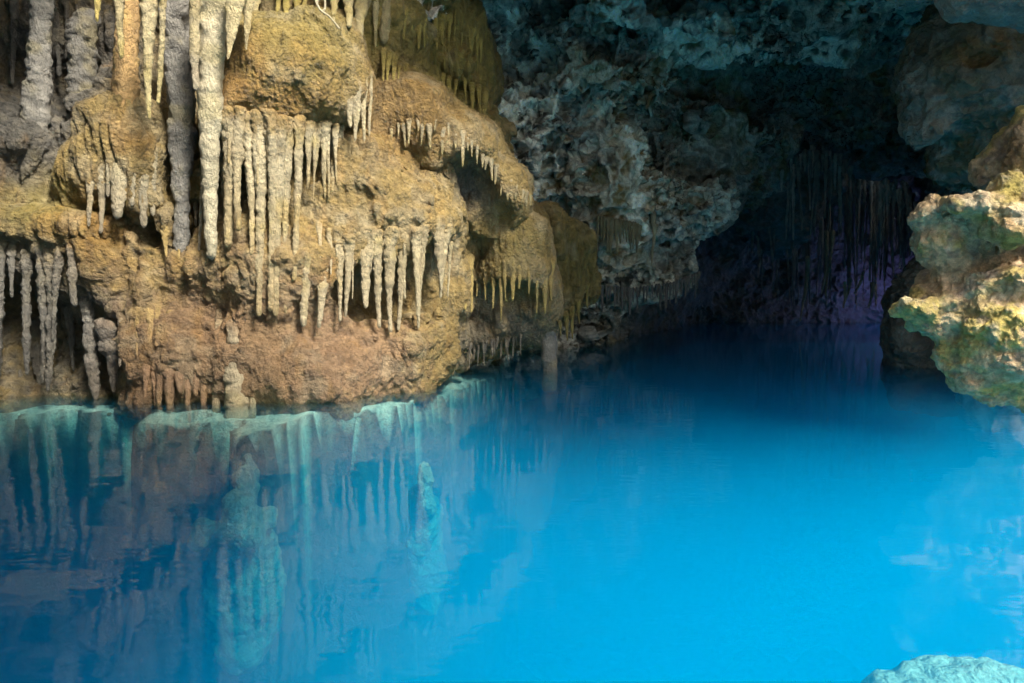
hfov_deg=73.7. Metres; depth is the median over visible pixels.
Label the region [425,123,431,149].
stalactite
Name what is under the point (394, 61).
stalactite
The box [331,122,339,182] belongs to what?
stalactite
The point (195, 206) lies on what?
stalactite
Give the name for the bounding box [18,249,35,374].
stalactite
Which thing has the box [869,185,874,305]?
stalactite
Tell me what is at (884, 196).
stalactite
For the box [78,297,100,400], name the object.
stalactite
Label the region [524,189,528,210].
stalactite
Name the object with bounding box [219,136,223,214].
stalactite
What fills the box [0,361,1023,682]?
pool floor
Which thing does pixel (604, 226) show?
stalactite
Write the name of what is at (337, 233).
stalactite
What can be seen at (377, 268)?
stalactite
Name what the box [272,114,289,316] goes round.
stalactite
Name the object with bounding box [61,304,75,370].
stalactite
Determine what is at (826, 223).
stalactite
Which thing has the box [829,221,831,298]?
stalactite
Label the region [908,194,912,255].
stalactite
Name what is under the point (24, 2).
stalactite
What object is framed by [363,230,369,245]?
stalactite
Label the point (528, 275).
stalactite
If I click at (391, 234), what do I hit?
stalactite
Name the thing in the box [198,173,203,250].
stalactite
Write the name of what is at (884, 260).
stalactite
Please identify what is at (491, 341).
stalactite
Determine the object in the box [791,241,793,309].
stalactite
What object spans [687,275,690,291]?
stalactite
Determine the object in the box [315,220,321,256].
stalactite
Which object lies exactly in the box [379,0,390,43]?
stalactite
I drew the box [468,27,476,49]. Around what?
stalactite
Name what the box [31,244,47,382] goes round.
stalactite
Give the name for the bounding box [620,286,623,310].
stalactite
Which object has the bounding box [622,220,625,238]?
stalactite
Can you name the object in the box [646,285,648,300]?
stalactite
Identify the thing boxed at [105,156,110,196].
stalactite
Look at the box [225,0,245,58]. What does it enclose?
stalactite
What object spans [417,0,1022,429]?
cave ceiling
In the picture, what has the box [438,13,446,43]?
stalactite
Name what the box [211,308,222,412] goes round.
cave column
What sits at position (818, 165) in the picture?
stalactite
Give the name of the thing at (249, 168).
stalactite
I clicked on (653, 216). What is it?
stalactite
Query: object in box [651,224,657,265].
stalactite
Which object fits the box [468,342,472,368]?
stalactite
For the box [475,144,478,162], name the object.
stalactite
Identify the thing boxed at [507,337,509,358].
stalactite
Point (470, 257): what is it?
stalactite
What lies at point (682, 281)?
stalactite
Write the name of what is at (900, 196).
stalactite
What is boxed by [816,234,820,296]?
stalactite
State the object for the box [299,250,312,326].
stalactite
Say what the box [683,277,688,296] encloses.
stalactite
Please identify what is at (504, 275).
stalactite
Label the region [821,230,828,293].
stalactite
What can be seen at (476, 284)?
stalactite
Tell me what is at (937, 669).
submerged rock
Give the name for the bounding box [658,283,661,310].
stalactite
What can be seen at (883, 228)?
stalactite
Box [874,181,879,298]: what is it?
stalactite
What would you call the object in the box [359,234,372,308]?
stalactite
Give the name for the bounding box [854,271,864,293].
stalactite
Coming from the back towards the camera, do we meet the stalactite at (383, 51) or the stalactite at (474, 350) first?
the stalactite at (474, 350)
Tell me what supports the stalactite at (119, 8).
attached to the cave wall
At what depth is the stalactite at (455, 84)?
11.73 m
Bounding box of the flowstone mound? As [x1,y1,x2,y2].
[48,90,171,224]
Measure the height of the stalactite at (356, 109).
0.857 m
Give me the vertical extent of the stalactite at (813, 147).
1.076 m
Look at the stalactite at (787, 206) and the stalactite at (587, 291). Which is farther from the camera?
the stalactite at (787, 206)
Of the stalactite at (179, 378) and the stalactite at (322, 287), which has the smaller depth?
the stalactite at (179, 378)
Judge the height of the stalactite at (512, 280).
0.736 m
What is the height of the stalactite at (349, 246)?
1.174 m
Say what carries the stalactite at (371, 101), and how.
attached to the flowstone dome at (311, 62)
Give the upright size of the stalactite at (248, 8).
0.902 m
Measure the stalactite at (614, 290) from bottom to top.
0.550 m
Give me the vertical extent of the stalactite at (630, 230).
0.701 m
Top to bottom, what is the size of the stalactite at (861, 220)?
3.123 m
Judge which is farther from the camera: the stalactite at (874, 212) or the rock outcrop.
the stalactite at (874, 212)
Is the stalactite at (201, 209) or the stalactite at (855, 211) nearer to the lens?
the stalactite at (201, 209)
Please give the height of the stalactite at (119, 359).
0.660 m
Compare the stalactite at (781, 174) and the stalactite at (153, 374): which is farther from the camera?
the stalactite at (781, 174)
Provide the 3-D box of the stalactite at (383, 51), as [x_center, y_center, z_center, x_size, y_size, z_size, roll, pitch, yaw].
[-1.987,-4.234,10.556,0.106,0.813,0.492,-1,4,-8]
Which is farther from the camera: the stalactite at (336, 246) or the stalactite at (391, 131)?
the stalactite at (391, 131)
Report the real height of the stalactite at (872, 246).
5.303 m
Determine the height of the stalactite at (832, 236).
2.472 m
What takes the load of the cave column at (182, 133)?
attached to the cave wall
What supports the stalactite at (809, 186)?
hanging from the cave ceiling
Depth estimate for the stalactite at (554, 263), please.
11.98 m
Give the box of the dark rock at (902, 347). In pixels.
[879,256,1023,432]
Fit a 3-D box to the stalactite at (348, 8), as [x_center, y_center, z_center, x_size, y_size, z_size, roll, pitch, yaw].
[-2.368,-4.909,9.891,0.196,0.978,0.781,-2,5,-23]
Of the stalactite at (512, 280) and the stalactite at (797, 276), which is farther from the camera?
the stalactite at (797, 276)
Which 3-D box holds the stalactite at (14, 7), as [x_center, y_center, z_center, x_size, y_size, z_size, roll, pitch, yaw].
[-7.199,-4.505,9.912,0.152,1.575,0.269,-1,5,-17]
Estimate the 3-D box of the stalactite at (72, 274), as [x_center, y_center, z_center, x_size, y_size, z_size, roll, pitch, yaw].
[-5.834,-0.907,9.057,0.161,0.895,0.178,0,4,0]
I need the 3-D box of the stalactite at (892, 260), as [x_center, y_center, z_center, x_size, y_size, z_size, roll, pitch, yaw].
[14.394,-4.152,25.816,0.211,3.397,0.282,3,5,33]
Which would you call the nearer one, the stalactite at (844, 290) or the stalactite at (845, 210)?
the stalactite at (844, 290)
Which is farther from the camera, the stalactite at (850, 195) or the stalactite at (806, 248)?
the stalactite at (850, 195)
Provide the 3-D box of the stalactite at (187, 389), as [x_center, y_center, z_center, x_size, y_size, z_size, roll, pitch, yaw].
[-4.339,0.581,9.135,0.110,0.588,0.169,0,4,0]
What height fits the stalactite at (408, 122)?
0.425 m
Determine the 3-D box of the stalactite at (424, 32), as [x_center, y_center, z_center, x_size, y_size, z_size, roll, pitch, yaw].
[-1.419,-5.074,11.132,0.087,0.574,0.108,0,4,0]
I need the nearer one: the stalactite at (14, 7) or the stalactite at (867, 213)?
the stalactite at (14, 7)
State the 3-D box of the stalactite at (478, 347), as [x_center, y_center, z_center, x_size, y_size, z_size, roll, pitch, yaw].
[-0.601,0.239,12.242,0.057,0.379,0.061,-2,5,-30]
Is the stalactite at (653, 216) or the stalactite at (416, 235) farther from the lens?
the stalactite at (653, 216)
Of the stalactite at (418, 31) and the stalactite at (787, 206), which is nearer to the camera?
the stalactite at (418, 31)
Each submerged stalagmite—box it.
[187,453,286,675]
[406,461,448,615]
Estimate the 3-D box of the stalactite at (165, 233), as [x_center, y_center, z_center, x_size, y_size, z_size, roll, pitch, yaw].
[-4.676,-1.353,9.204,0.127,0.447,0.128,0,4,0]
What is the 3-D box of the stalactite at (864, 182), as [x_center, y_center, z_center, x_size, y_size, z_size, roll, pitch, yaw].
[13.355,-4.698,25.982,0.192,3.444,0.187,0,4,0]
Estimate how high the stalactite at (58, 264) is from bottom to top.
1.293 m
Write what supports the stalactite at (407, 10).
attached to the cave wall
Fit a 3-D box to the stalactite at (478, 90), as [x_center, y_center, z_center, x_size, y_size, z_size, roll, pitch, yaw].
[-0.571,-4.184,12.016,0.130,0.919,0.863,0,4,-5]
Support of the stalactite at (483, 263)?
attached to the flowstone bulge
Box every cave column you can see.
[19,0,55,131]
[64,7,101,118]
[111,0,140,107]
[158,0,197,252]
[196,0,226,259]
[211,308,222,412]
[223,318,249,418]
[249,397,255,418]
[541,331,557,390]
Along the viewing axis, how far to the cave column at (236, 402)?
8.98 m
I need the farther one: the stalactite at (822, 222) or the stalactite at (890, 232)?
the stalactite at (890, 232)
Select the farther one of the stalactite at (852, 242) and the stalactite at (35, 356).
the stalactite at (852, 242)
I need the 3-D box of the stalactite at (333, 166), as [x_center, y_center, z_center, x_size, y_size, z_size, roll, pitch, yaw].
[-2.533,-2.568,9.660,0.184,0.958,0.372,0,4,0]
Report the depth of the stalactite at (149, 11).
8.35 m
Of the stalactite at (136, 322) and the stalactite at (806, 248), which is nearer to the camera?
the stalactite at (136, 322)
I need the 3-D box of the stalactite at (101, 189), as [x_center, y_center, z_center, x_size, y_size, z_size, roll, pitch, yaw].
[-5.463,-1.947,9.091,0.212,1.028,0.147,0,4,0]
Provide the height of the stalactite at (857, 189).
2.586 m
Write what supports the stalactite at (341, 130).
attached to the flowstone dome at (311, 62)
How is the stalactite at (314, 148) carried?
attached to the flowstone dome at (311, 62)
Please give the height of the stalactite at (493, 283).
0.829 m
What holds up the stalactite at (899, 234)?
hanging from the cave ceiling
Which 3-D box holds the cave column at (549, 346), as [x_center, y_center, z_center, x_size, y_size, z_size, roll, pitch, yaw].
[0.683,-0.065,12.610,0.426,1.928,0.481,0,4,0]
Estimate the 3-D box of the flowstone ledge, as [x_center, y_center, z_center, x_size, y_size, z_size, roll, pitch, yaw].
[-1.769,-1.762,10.768,2.018,1.218,1.462,0,4,0]
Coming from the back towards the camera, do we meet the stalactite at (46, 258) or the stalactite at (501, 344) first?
the stalactite at (501, 344)
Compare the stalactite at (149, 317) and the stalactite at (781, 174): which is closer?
the stalactite at (149, 317)
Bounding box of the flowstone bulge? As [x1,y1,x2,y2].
[468,210,563,356]
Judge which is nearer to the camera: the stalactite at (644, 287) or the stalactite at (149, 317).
the stalactite at (149, 317)
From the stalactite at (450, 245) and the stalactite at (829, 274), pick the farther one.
the stalactite at (829, 274)
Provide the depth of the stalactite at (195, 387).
9.10 m
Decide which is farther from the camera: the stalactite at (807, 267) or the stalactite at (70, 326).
the stalactite at (807, 267)
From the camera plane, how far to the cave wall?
9.51 m
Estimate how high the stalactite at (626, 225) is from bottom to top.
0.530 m
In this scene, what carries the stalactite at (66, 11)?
attached to the cave wall
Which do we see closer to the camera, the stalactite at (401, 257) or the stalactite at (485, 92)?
the stalactite at (401, 257)
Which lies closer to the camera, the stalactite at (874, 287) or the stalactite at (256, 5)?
the stalactite at (256, 5)
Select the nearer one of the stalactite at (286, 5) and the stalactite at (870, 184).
the stalactite at (286, 5)
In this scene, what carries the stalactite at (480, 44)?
attached to the flowstone drapery at (455, 58)
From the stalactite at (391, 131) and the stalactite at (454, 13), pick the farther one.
the stalactite at (454, 13)
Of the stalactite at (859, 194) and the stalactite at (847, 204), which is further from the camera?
the stalactite at (847, 204)
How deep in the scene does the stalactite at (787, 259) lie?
25.34 m
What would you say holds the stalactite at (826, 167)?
hanging from the cave ceiling
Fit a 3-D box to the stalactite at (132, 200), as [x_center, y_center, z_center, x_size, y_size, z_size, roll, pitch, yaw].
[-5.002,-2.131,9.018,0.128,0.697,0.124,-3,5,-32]
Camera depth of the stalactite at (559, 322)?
12.33 m
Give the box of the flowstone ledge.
[372,197,463,266]
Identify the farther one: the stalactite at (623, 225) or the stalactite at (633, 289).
the stalactite at (633, 289)
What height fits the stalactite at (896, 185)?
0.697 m
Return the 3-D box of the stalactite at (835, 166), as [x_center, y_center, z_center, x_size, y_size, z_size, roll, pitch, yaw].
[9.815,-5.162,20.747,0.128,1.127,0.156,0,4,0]
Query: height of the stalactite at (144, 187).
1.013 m
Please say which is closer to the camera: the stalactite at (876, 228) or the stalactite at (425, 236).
the stalactite at (425, 236)
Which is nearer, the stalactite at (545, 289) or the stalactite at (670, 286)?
the stalactite at (545, 289)
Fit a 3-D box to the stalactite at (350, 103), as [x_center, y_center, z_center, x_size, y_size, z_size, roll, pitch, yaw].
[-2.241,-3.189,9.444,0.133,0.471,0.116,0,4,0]
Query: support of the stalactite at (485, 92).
attached to the flowstone drapery at (455, 58)
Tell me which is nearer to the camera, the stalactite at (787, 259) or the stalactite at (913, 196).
the stalactite at (787, 259)
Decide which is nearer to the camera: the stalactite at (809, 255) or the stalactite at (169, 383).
the stalactite at (169, 383)
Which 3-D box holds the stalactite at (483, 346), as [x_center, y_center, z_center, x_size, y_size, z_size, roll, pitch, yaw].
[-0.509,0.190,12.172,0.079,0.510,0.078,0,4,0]
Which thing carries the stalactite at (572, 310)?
hanging from the flowstone drapery at (575, 241)
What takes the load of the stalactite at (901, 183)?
hanging from the cave ceiling
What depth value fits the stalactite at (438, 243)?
10.21 m
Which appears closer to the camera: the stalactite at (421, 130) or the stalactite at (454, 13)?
the stalactite at (421, 130)
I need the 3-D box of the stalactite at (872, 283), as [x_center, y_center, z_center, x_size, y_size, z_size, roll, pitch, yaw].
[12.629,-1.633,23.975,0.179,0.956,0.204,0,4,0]
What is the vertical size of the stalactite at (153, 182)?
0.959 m
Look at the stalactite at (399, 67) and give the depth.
10.77 m
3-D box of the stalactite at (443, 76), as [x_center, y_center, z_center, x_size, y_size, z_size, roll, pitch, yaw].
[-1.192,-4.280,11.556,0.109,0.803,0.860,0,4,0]
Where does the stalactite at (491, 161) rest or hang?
attached to the flowstone dome at (413, 94)
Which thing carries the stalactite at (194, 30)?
attached to the cave column at (212, 56)
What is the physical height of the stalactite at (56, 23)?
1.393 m
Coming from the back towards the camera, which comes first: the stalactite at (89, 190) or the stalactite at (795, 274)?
the stalactite at (795, 274)
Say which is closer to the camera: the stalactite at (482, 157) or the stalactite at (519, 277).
the stalactite at (482, 157)
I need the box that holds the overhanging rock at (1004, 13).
[934,0,1023,32]
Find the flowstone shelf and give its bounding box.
[0,202,126,245]
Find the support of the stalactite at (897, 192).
hanging from the cave ceiling
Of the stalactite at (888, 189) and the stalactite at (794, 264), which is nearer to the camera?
the stalactite at (888, 189)
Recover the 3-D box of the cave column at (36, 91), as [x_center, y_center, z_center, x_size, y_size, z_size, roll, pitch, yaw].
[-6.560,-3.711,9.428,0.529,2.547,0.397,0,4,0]
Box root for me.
[315,0,339,28]
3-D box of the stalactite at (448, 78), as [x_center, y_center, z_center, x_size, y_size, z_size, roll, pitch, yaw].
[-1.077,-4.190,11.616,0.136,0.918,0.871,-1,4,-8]
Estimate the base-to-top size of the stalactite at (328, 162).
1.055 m
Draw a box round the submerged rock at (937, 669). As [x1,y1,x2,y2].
[861,655,1023,682]
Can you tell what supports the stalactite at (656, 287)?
hanging from the cave ceiling
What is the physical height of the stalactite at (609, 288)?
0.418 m
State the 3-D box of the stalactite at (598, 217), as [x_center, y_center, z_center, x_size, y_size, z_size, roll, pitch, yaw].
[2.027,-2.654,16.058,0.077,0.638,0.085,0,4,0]
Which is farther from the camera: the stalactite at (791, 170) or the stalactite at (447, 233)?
the stalactite at (791, 170)
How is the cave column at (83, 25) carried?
attached to the cave wall
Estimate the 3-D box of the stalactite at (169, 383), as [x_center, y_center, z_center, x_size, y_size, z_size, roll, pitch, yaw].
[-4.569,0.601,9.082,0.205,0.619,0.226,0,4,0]
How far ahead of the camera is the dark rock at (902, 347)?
13.39 m
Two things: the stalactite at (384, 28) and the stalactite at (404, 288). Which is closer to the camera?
the stalactite at (404, 288)
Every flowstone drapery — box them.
[422,0,497,111]
[539,201,601,321]
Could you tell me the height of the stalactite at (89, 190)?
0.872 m
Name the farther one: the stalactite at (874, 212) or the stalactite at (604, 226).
the stalactite at (874, 212)
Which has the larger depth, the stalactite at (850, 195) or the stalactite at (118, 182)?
the stalactite at (850, 195)
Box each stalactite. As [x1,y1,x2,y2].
[0,240,7,355]
[0,334,3,376]
[6,243,16,297]
[9,0,19,83]
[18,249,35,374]
[21,339,42,384]
[22,0,28,42]
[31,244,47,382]
[40,248,56,391]
[51,245,64,340]
[53,4,61,76]
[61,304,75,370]
[64,0,69,58]
[65,244,78,306]
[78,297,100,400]
[85,181,94,226]
[93,316,119,391]
[94,0,101,21]
[97,163,105,233]
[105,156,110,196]
[109,155,126,218]
[113,0,124,58]
[117,318,122,366]
[129,173,136,205]
[133,306,139,355]
[138,0,159,119]
[138,174,148,227]
[142,364,150,400]
[146,301,153,344]
[150,147,158,215]
[150,366,156,405]
[154,303,160,346]
[155,366,162,405]
[156,0,166,104]
[160,226,169,256]
[162,368,174,409]
[174,371,183,392]
[184,379,190,406]
[189,0,200,90]
[192,372,198,395]
[193,102,197,225]
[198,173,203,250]
[200,383,206,406]
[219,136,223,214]
[221,106,234,248]
[223,105,230,163]
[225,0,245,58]
[231,105,246,231]
[242,0,254,49]
[243,111,254,254]
[248,109,267,316]
[252,0,260,10]
[256,112,261,185]
[261,108,279,311]
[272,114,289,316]
[275,0,280,14]
[282,0,290,12]
[282,116,293,312]
[292,0,301,6]
[292,114,305,280]
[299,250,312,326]
[304,120,315,188]
[312,121,316,199]
[315,122,321,172]
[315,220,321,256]
[316,250,328,327]
[319,120,331,196]
[325,228,332,273]
[327,127,330,197]
[330,0,338,19]
[330,133,334,191]
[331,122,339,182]
[332,225,344,321]
[334,223,338,256]
[338,124,344,169]
[342,233,355,316]
[343,0,353,27]
[346,95,354,127]
[348,230,355,298]
[352,80,361,140]
[353,0,371,35]
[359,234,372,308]
[361,76,367,141]
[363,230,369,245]
[368,71,372,135]
[369,232,375,270]
[372,0,379,46]
[372,229,383,327]
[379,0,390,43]
[380,46,386,80]
[382,226,399,331]
[386,50,393,79]
[389,128,392,139]
[391,52,399,79]
[397,62,401,81]
[397,232,408,330]
[401,122,406,146]
[402,5,409,39]
[402,232,406,298]
[405,118,411,145]
[410,226,422,316]
[415,120,419,130]
[416,23,421,48]
[417,224,429,327]
[420,123,423,144]
[423,14,427,46]
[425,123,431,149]
[432,16,438,49]
[432,214,445,291]
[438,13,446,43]
[439,223,452,297]
[440,127,445,153]
[441,72,445,83]
[445,75,451,89]
[447,11,453,42]
[447,241,453,297]
[453,11,455,35]
[453,133,456,148]
[454,79,457,95]
[460,130,466,166]
[463,78,466,103]
[465,253,474,312]
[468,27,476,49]
[468,82,475,109]
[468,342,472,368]
[470,139,473,156]
[473,348,476,360]
[475,84,481,112]
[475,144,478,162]
[476,261,477,296]
[477,345,479,364]
[479,37,482,62]
[480,153,484,168]
[481,88,489,113]
[481,260,485,299]
[482,340,484,364]
[484,156,488,169]
[488,157,493,180]
[489,261,495,308]
[490,338,492,356]
[493,163,498,183]
[493,338,495,354]
[497,267,503,319]
[500,341,502,357]
[501,260,506,300]
[504,336,506,351]
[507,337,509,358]
[510,261,515,300]
[512,337,514,356]
[518,265,521,288]
[519,334,521,356]
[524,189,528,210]
[526,263,530,293]
[535,257,538,313]
[542,263,550,313]
[549,258,556,300]
[557,320,561,335]
[563,311,568,340]
[569,306,575,338]
[576,299,580,323]
[585,283,589,307]
[597,215,599,241]
[599,216,603,238]
[601,284,603,311]
[602,216,605,242]
[605,285,607,304]
[606,217,609,253]
[608,217,613,253]
[608,285,611,301]
[613,286,616,307]
[614,218,618,253]
[616,286,619,302]
[618,219,621,243]
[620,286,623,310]
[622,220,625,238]
[625,220,627,242]
[626,287,631,315]
[628,220,631,249]
[632,221,634,248]
[632,287,634,301]
[635,287,638,308]
[636,223,639,252]
[643,286,645,301]
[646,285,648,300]
[650,207,656,228]
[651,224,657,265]
[655,284,657,297]
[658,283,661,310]
[665,282,668,307]
[668,282,671,303]
[672,282,674,296]
[675,280,679,303]
[680,278,683,294]
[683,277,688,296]
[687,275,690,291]
[693,273,696,297]
[697,271,700,288]
[757,244,761,277]
[779,169,783,191]
[785,181,789,239]
[786,249,790,307]
[789,158,792,230]
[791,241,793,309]
[792,164,795,239]
[793,248,795,288]
[794,155,802,230]
[794,248,796,306]
[797,251,798,300]
[799,256,809,321]
[804,242,807,308]
[807,150,810,209]
[807,240,810,304]
[809,144,815,177]
[810,151,816,239]
[813,150,820,237]
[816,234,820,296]
[820,217,823,281]
[821,145,825,208]
[821,223,825,286]
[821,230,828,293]
[823,206,828,272]
[824,150,827,217]
[824,222,827,305]
[825,230,834,297]
[827,171,831,304]
[829,158,833,206]
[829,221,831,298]
[833,153,836,189]
[837,165,842,228]
[838,208,838,246]
[843,193,848,285]
[843,216,846,271]
[843,281,846,307]
[845,190,848,283]
[846,277,851,299]
[847,179,852,291]
[851,174,856,222]
[851,206,853,264]
[852,212,855,303]
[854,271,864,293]
[855,178,861,230]
[855,179,856,235]
[856,179,860,287]
[856,223,857,309]
[859,204,862,240]
[861,179,866,261]
[863,196,868,299]
[867,180,873,279]
[868,203,873,280]
[868,281,874,307]
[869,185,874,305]
[872,181,875,262]
[873,190,876,306]
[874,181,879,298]
[877,180,883,271]
[878,181,883,245]
[879,184,885,279]
[883,180,889,293]
[883,188,885,216]
[884,203,889,279]
[885,184,890,215]
[888,181,890,241]
[890,191,894,255]
[890,202,894,277]
[890,203,895,276]
[892,179,897,202]
[895,207,897,254]
[896,188,901,216]
[896,198,901,268]
[898,189,902,233]
[900,180,903,210]
[903,181,908,222]
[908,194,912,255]
[912,192,915,210]
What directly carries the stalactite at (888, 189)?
hanging from the cave ceiling
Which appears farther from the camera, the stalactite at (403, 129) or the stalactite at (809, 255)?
the stalactite at (809, 255)
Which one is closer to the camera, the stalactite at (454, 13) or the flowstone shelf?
the flowstone shelf
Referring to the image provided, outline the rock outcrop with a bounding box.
[888,105,1023,412]
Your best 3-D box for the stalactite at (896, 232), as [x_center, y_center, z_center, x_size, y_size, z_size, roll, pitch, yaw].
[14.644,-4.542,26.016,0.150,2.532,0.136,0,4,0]
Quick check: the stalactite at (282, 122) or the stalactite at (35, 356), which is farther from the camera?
the stalactite at (35, 356)
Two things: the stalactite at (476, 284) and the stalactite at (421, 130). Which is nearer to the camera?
the stalactite at (421, 130)
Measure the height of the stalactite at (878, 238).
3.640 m
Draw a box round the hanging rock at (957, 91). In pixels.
[889,3,1023,191]
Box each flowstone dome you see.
[222,0,378,139]
[371,59,534,239]
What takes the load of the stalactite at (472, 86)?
attached to the flowstone drapery at (455, 58)
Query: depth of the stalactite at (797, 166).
20.88 m
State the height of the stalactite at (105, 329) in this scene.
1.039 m
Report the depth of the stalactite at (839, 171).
20.70 m
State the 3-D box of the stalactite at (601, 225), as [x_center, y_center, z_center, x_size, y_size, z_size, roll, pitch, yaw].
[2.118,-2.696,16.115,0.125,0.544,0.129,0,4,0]
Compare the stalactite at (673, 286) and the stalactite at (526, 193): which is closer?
the stalactite at (526, 193)
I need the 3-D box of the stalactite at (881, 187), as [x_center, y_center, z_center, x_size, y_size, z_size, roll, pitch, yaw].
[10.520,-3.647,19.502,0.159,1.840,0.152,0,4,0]
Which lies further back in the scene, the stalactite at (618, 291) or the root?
the stalactite at (618, 291)
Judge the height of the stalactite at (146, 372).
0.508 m
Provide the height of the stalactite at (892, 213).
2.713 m
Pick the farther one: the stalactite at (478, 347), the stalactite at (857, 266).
the stalactite at (857, 266)
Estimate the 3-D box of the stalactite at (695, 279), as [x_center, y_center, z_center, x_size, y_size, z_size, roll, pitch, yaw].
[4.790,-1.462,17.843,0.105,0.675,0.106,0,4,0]
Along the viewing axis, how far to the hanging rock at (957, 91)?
11.25 m
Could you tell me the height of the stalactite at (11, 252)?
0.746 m
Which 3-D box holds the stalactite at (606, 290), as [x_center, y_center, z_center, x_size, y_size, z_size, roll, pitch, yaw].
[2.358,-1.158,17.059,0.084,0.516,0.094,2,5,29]
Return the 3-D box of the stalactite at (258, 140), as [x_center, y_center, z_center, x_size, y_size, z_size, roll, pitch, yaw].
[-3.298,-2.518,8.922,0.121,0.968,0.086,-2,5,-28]
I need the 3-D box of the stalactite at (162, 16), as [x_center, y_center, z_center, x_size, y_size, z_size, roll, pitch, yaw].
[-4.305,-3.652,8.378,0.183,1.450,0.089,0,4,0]
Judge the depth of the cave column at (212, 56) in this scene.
8.66 m
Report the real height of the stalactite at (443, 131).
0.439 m
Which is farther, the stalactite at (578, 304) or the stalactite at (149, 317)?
the stalactite at (578, 304)
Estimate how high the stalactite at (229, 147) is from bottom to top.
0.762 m
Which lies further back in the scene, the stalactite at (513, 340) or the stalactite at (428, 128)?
the stalactite at (513, 340)
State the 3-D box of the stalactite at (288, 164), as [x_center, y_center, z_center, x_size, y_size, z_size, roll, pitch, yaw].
[-2.985,-1.694,9.179,0.205,2.637,0.218,0,4,0]
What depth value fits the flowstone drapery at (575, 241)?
13.46 m
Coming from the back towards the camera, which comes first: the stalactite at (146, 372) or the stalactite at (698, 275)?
the stalactite at (698, 275)
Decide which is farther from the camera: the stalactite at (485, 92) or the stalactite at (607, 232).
the stalactite at (607, 232)
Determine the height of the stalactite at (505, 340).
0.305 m
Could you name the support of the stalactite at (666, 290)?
hanging from the cave ceiling
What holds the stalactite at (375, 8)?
attached to the cave wall
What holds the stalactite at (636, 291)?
hanging from the cave ceiling
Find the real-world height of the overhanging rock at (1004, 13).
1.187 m
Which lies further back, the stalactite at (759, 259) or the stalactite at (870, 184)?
the stalactite at (759, 259)
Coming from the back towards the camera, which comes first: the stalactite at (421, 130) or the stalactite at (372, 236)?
the stalactite at (421, 130)
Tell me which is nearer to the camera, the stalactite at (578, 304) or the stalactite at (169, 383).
the stalactite at (169, 383)
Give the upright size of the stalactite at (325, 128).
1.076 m
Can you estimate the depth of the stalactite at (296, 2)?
9.64 m
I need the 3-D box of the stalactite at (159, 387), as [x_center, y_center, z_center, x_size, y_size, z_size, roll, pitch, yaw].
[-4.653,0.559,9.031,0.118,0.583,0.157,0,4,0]
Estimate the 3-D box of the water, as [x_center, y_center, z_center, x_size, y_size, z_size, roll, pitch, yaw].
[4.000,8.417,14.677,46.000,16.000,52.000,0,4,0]
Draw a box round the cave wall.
[0,0,553,420]
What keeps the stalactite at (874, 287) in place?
hanging from the cave ceiling
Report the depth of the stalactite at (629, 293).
17.09 m
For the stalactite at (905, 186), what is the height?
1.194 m
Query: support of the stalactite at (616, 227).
hanging from the cave ceiling
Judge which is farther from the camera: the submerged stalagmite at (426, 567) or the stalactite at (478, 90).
the stalactite at (478, 90)
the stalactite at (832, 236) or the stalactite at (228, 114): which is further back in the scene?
the stalactite at (832, 236)
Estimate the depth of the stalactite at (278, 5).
9.38 m
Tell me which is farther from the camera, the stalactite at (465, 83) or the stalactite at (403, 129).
the stalactite at (465, 83)
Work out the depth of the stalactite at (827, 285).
28.33 m
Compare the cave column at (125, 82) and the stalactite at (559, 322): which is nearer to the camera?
the cave column at (125, 82)
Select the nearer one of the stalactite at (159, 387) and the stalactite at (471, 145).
the stalactite at (159, 387)
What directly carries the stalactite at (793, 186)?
hanging from the cave ceiling
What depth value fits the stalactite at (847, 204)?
26.25 m
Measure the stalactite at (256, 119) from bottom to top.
2.731 m
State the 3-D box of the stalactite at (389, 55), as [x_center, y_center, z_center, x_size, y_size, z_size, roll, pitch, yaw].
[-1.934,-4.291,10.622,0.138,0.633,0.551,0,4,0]
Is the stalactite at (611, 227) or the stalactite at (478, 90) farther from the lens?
the stalactite at (611, 227)
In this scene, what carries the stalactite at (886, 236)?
hanging from the cave ceiling
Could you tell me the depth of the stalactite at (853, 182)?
21.08 m
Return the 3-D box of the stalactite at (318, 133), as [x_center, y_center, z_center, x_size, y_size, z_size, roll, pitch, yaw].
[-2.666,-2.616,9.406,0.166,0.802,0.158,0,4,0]
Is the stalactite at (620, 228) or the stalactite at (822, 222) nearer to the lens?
the stalactite at (620, 228)
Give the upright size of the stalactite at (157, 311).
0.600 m
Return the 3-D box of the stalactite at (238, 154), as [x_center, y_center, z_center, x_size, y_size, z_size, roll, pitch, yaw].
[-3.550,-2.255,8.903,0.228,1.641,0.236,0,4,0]
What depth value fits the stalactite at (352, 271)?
9.51 m
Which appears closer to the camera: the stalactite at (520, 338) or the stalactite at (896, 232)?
the stalactite at (520, 338)
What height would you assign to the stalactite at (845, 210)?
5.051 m
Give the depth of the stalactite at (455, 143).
10.52 m
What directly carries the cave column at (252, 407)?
attached to the cave wall
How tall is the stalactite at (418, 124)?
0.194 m
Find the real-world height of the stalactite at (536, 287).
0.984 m
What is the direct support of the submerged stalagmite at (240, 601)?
on the pool floor
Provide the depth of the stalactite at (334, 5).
9.51 m
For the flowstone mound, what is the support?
attached to the cave wall
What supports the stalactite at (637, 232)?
hanging from the cave ceiling

